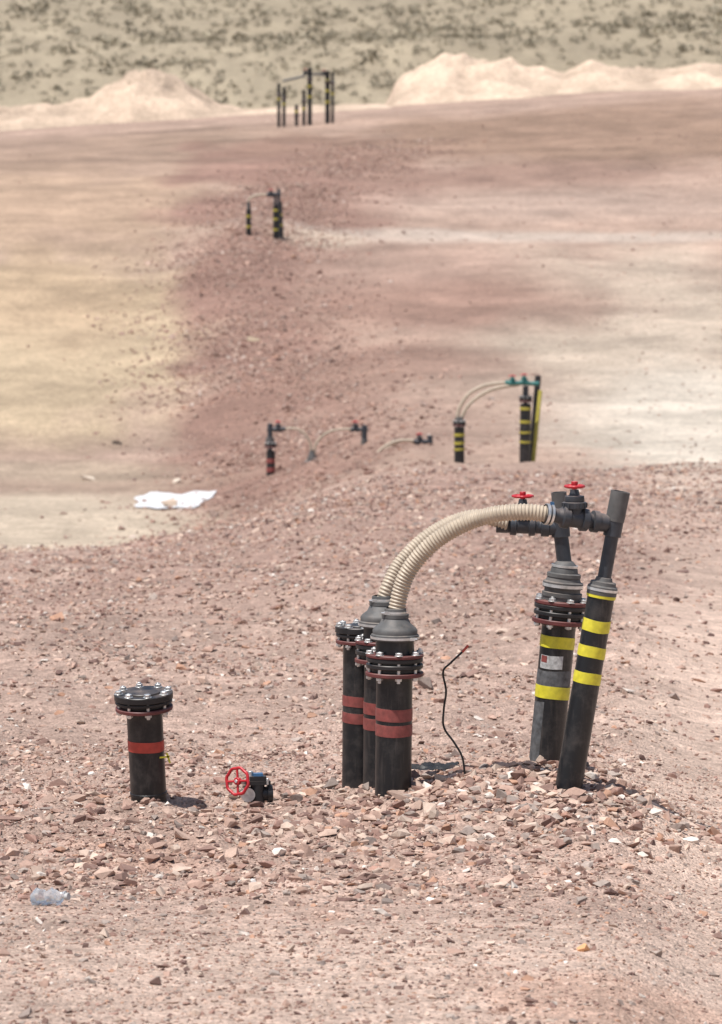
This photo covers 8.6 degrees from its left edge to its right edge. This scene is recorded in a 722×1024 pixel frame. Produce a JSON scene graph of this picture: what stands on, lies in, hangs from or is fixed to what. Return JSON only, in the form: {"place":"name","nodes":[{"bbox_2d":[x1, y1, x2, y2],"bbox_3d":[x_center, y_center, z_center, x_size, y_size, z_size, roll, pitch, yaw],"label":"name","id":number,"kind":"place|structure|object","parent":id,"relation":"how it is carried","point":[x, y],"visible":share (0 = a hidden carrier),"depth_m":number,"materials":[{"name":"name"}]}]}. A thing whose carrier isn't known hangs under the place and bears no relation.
{"place":"outdoors","nodes":[
{"label":"outdoors","id":0,"kind":"place"},
{"bbox_2d":[0,0,721,1023],"bbox_3d":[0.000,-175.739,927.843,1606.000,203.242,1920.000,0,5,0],"label":"ground","id":1,"kind":"structure","parent":0,"point":[60,218],"depth_m":89.59,"materials":[{"name":"brown gravel"}]},
{"bbox_2d":[8,798,18,803],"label":"stone","id":2,"kind":"object","parent":1,"relation":"on","point":[12,800],"visible":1,"depth_m":20.29,"materials":[{"name":"brown stone"}]},
{"bbox_2d":[36,793,56,802],"bbox_3d":[-1.338,1.216,20.242,0.109,0.056,0.047,0,5,0],"label":"stone","id":3,"kind":"object","parent":1,"relation":"on","point":[49,797],"visible":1,"depth_m":20.23,"materials":[{"name":"brown stone"}]},
{"bbox_2d":[30,887,70,905],"bbox_3d":[-1.107,1.376,17.055,0.154,0.073,0.065,4,7,39],"label":"crushed plastic bottle","id":4,"kind":"object","parent":1,"relation":"on","point":[44,897],"visible":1,"depth_m":17.05,"materials":[{"name":"white"}]},
{"bbox_2d":[67,794,86,801],"bbox_3d":[-1.207,1.221,20.356,0.078,0.043,0.067,-4,6,-34],"label":"stone","id":5,"kind":"object","parent":1,"relation":"on","point":[78,797],"visible":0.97,"depth_m":20.34,"materials":[{"name":"brown stone"}]},
{"bbox_2d":[80,475,94,479],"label":"stone","id":6,"kind":"object","parent":1,"relation":"on","point":[87,477],"visible":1,"depth_m":83.74,"materials":[{"name":"beige stone"}]},
{"bbox_2d":[92,798,103,803],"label":"stone","id":7,"kind":"object","parent":1,"relation":"on","point":[98,800],"visible":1,"depth_m":20.28,"materials":[{"name":"brown stone"}]},
{"bbox_2d":[111,440,121,444],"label":"stone","id":8,"kind":"object","parent":1,"relation":"on","point":[116,442],"visible":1,"depth_m":90.82,"materials":[{"name":"brown stone"}]},
{"bbox_2d":[114,682,172,802],"bbox_3d":[-0.913,1.112,20.149,0.249,0.777,0.273,0,5,0],"label":"capped flange pipe","id":9,"kind":"object","parent":1,"relation":"on","point":[145,710],"visible":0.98,"depth_m":20.08,"materials":[{"name":"black plastic"}]},
{"bbox_2d":[144,854,159,862],"bbox_3d":[-0.818,1.350,18.603,0.049,0.032,0.109,1,5,13],"label":"stone","id":10,"kind":"object","parent":1,"relation":"on","point":[150,858],"visible":1,"depth_m":18.58,"materials":[{"name":"stone"}]},
{"bbox_2d":[163,856,173,861],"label":"stone","id":11,"kind":"object","parent":1,"relation":"on","point":[168,858],"visible":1,"depth_m":18.63,"materials":[{"name":"brown stone"}]},
{"bbox_2d":[135,490,216,508],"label":"white plastic sheet","id":12,"kind":"object","parent":1,"relation":"on","point":[154,499],"visible":0.84,"depth_m":79.40,"materials":[{"name":"white plastic"}]},
{"bbox_2d":[161,498,177,506],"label":"stone","id":13,"kind":"object","parent":12,"relation":"on","point":[170,502],"visible":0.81,"depth_m":78.04,"materials":[{"name":"beige stone"}]},
{"bbox_2d":[173,478,180,482],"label":"stone","id":14,"kind":"object","parent":1,"relation":"on","point":[177,480],"visible":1,"depth_m":82.63,"materials":[{"name":"beige stone"}]},
{"bbox_2d":[0,69,391,130],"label":"spoil pile","id":15,"kind":"object","parent":1,"relation":"on","point":[135,95],"visible":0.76,"depth_m":198.10,"materials":[{"name":"sand"}]},
{"bbox_2d":[225,766,272,803],"bbox_3d":[-0.464,1.168,20.181,0.200,0.200,0.107,-2,6,-20],"label":"handwheel valve","id":16,"kind":"object","parent":1,"relation":"on","point":[258,790],"visible":0.94,"depth_m":20.16,"materials":[{"name":"black metal"}]},
{"bbox_2d":[247,336,259,341],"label":"stone","id":17,"kind":"object","parent":1,"relation":"on","point":[252,339],"visible":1,"depth_m":102.83,"materials":[{"name":"beige stone"}]},
{"bbox_2d":[276,83,280,126],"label":"distant flanged pipe","id":18,"kind":"object","parent":1,"relation":"on","point":[278,93],"visible":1,"depth_m":177.32,"materials":[{"name":"metal"}]},
{"bbox_2d":[281,87,286,126],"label":"distant flanged pipe","id":19,"kind":"object","parent":1,"relation":"on","point":[284,98],"visible":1,"depth_m":177.32,"materials":[{"name":"metal"}]},
{"bbox_2d":[288,900,295,905],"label":"stone","id":20,"kind":"object","parent":1,"relation":"on","point":[291,903],"visible":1,"depth_m":16.98,"materials":[{"name":"pink stone"}]},
{"bbox_2d":[294,105,298,125],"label":"distant flanged pipe","id":21,"kind":"object","parent":1,"relation":"on","point":[296,115],"visible":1,"depth_m":177.34,"materials":[{"name":"metal"}]},
{"bbox_2d":[301,90,305,125],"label":"distant flanged pipe","id":22,"kind":"object","parent":1,"relation":"on","point":[303,99],"visible":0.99,"depth_m":177.33,"materials":[{"name":"metal"}]},
{"bbox_2d":[307,68,312,125],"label":"distant flanged pipe","id":23,"kind":"object","parent":1,"relation":"on","point":[309,85],"visible":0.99,"depth_m":177.27,"materials":[{"name":"metal"}]},
{"bbox_2d":[324,71,330,123],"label":"distant flanged pipe","id":24,"kind":"object","parent":1,"relation":"on","point":[327,81],"visible":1,"depth_m":177.27,"materials":[{"name":"metal"}]},
{"bbox_2d":[282,69,325,81],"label":"distant valve manifold","id":25,"kind":"object","parent":24,"relation":"attached to","point":[306,73],"visible":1,"depth_m":177.23,"materials":[{"name":"plastic"}]},
{"bbox_2d":[330,72,334,122],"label":"distant flanged pipe","id":26,"kind":"object","parent":1,"relation":"on","point":[332,83],"visible":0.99,"depth_m":177.29,"materials":[{"name":"metal"}]},
{"bbox_2d":[337,897,355,900],"bbox_3d":[-0.052,1.387,17.147,0.073,0.016,0.049,-2,6,-20],"label":"stone","id":27,"kind":"object","parent":1,"relation":"on","point":[343,899],"visible":1,"depth_m":17.13,"materials":[{"name":"brown stone"}]},
{"bbox_2d":[335,619,363,787],"bbox_3d":[-0.002,0.975,20.725,0.220,1.010,0.220,0,5,0],"label":"capped flange pipe","id":28,"kind":"object","parent":1,"relation":"on","point":[352,721],"visible":0.51,"depth_m":20.65,"materials":[{"name":"black plastic"}]},
{"bbox_2d":[0,0,721,107],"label":"desert shrubs","id":29,"kind":"object","parent":1,"relation":"on","point":[289,39],"visible":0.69,"depth_m":436.64,"materials":[{"name":"shrub foliage"},{"name":"dry twigs"}]},
{"bbox_2d":[0,461,721,1023],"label":"gravel rocks","id":30,"kind":"object","parent":1,"relation":"on","point":[548,809],"visible":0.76,"depth_m":20.06,"materials":[{"name":"gravel"}]},
{"bbox_2d":[561,812,572,818],"bbox_3d":[0.843,1.241,19.540,0.047,0.033,0.051,-3,6,-32],"label":"stone","id":31,"kind":"object","parent":30,"relation":"on","point":[565,814],"visible":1,"depth_m":19.52,"materials":[{"name":"stone"}]},
{"bbox_2d":[619,863,634,868],"bbox_3d":[1.023,1.367,18.455,0.063,0.027,0.040,-4,7,-39],"label":"stone","id":32,"kind":"object","parent":30,"relation":"on","point":[627,865],"visible":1,"depth_m":18.44,"materials":[{"name":"beige stone"}]},
{"bbox_2d":[1,92,721,543],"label":"rubble ridge","id":33,"kind":"structure","parent":1,"relation":"on","point":[251,454],"depth_m":102.05,"materials":[{"name":"gravel"}]},
{"bbox_2d":[246,202,250,235],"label":"distant hose riser pipe","id":34,"kind":"object","parent":33,"relation":"on","point":[248,221],"visible":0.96,"depth_m":121.78,"materials":[{"name":"black plastic"}]},
{"bbox_2d":[266,189,282,239],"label":"distant valve standpipe","id":35,"kind":"object","parent":33,"relation":"on","point":[277,221],"visible":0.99,"depth_m":121.78,"materials":[{"name":"plastic"}]},
{"bbox_2d":[247,193,265,201],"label":"distant corrugated hose","id":36,"kind":"object","parent":35,"relation":"attached to","point":[255,195],"visible":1,"depth_m":121.75,"materials":[{"name":"beige plastic"}]},
{"bbox_2d":[265,420,285,475],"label":"distant valve standpipe","id":37,"kind":"object","parent":33,"relation":"on","point":[270,443],"visible":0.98,"depth_m":80.18,"materials":[{"name":"plastic"}]},
{"bbox_2d":[285,427,312,450],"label":"distant corrugated hose","id":38,"kind":"object","parent":37,"relation":"attached to","point":[301,431],"visible":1,"depth_m":80.20,"materials":[{"name":"beige plastic"}]},
{"bbox_2d":[305,450,316,462],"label":"distant hose riser pipe","id":39,"kind":"object","parent":33,"relation":"on","point":[311,456],"visible":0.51,"depth_m":80.20,"materials":[{"name":"metal"}]},
{"bbox_2d":[350,420,367,444],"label":"distant valve standpipe","id":40,"kind":"object","parent":33,"relation":"on","point":[355,427],"visible":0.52,"depth_m":80.17,"materials":[{"name":"plastic"}]},
{"bbox_2d":[314,428,349,454],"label":"distant corrugated hose","id":41,"kind":"object","parent":40,"relation":"attached to","point":[326,433],"visible":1,"depth_m":80.20,"materials":[{"name":"beige plastic"}]},
{"bbox_2d":[385,442,413,448],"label":"distant corrugated hose","id":42,"kind":"object","parent":33,"relation":"on","point":[391,445],"visible":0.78,"depth_m":77.50,"materials":[{"name":"beige plastic"}]},
{"bbox_2d":[414,433,432,444],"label":"distant valve standpipe","id":43,"kind":"object","parent":33,"relation":"on","point":[419,439],"visible":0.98,"depth_m":77.18,"materials":[{"name":"plastic"}]},
{"bbox_2d":[376,439,413,452],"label":"distant corrugated hose","id":44,"kind":"object","parent":43,"relation":"attached to","point":[393,442],"visible":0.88,"depth_m":77.20,"materials":[{"name":"beige plastic"}]},
{"bbox_2d":[505,373,540,462],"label":"distant valve standpipe","id":45,"kind":"object","parent":33,"relation":"on","point":[527,428],"visible":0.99,"depth_m":72.12,"materials":[{"name":"plastic"}]},
{"bbox_2d":[456,381,504,416],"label":"distant corrugated hose","id":46,"kind":"object","parent":45,"relation":"attached to","point":[468,394],"visible":1,"depth_m":72.11,"materials":[{"name":"beige plastic"}]},
{"bbox_2d":[461,385,518,418],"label":"distant corrugated hose","id":47,"kind":"object","parent":45,"relation":"attached to","point":[471,402],"visible":1,"depth_m":72.42,"materials":[{"name":"beige plastic"}]},
{"bbox_2d":[355,595,390,787],"bbox_3d":[0.091,0.945,20.532,0.238,1.181,0.237,0,5,0],"label":"flanged hose riser pipe","id":48,"kind":"object","parent":1,"relation":"on","point":[370,619],"visible":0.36,"depth_m":20.46,"materials":[{"name":"black plastic"}]},
{"bbox_2d":[369,863,381,869],"bbox_3d":[0.059,1.368,18.450,0.050,0.022,0.072,2,5,18],"label":"stone","id":49,"kind":"object","parent":1,"relation":"on","point":[372,867],"visible":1,"depth_m":18.44,"materials":[{"name":"pink stone"}]},
{"bbox_2d":[365,607,423,797],"bbox_3d":[0.142,0.946,20.170,0.248,1.091,0.247,0,5,0],"label":"flanged hose riser pipe","id":50,"kind":"object","parent":1,"relation":"on","point":[394,664],"visible":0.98,"depth_m":20.09,"materials":[{"name":"black plastic"}]},
{"bbox_2d":[412,761,459,769],"bbox_3d":[0.351,1.219,22.904,0.254,0.044,0.383,0,5,0],"label":"black plastic scrap","id":51,"kind":"object","parent":1,"relation":"on","point":[432,766],"visible":0.94,"depth_m":22.85,"materials":[{"name":"black plastic"}]},
{"bbox_2d":[442,645,468,773],"bbox_3d":[0.400,0.844,20.261,0.115,0.570,0.011,0,5,0],"label":"bent wire","id":52,"kind":"object","parent":1,"relation":"on","point":[445,697],"visible":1,"depth_m":20.26,"materials":[{"name":"black metal"}]},
{"bbox_2d":[449,773,463,776],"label":"stone","id":53,"kind":"object","parent":1,"relation":"on","point":[456,774],"visible":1,"depth_m":20.28,"materials":[{"name":"stone"}]},
{"bbox_2d":[453,417,465,462],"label":"distant hose riser pipe","id":54,"kind":"object","parent":1,"relation":"on","point":[459,424],"visible":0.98,"depth_m":72.14,"materials":[{"name":"black plastic"}]},
{"bbox_2d":[466,838,477,841],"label":"stone","id":55,"kind":"object","parent":1,"relation":"on","point":[472,839],"visible":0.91,"depth_m":19.15,"materials":[{"name":"white stone"}]},
{"bbox_2d":[505,789,512,794],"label":"stone","id":56,"kind":"object","parent":1,"relation":"on","point":[508,791],"visible":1,"depth_m":19.93,"materials":[{"name":"stone"}]},
{"bbox_2d":[531,848,541,852],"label":"stone","id":57,"kind":"object","parent":1,"relation":"on","point":[538,850],"visible":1,"depth_m":18.79,"materials":[{"name":"brown stone"}]},
{"bbox_2d":[532,390,541,461],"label":"distant marker post","id":58,"kind":"object","parent":1,"relation":"on","point":[536,425],"visible":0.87,"depth_m":72.36,"materials":[{"name":"yellow plastic"}]},
{"bbox_2d":[496,491,586,763],"bbox_3d":[0.777,0.666,20.596,0.397,1.512,0.236,0,5,0],"label":"valve standpipe","id":59,"kind":"object","parent":1,"relation":"on","point":[559,605],"visible":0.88,"depth_m":20.52,"materials":[{"name":"black plastic"}]},
{"bbox_2d":[378,509,508,596],"bbox_3d":[0.348,0.192,20.506,0.580,0.409,0.090,-1,5,-8],"label":"corrugated hose","id":60,"kind":"object","parent":59,"relation":"attached to","point":[388,580],"visible":0.44,"depth_m":20.47,"materials":[{"name":"beige plastic"}]},
{"bbox_2d":[385,52,721,105],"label":"spoil pile","id":61,"kind":"object","parent":1,"relation":"on","point":[447,77],"visible":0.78,"depth_m":202.56,"materials":[{"name":"soil"}]},
{"bbox_2d":[577,943,589,951],"bbox_3d":[0.730,1.431,15.694,0.044,0.034,0.048,0,5,0],"label":"stone","id":62,"kind":"object","parent":1,"relation":"on","point":[584,947],"visible":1,"depth_m":15.68,"materials":[{"name":"stone"}]},
{"bbox_2d":[542,481,629,789],"bbox_3d":[0.935,0.678,20.140,0.382,1.627,0.177,-1,5,-13],"label":"valve standpipe","id":63,"kind":"object","parent":1,"relation":"on","point":[602,589],"visible":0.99,"depth_m":20.08,"materials":[{"name":"black plastic"}]},
{"bbox_2d":[388,503,547,608],"bbox_3d":[0.456,0.204,20.055,0.700,0.489,0.095,1,5,7],"label":"corrugated hose","id":64,"kind":"object","parent":63,"relation":"attached to","point":[423,552],"visible":1,"depth_m":20.02,"materials":[{"name":"beige plastic"}]}
]}

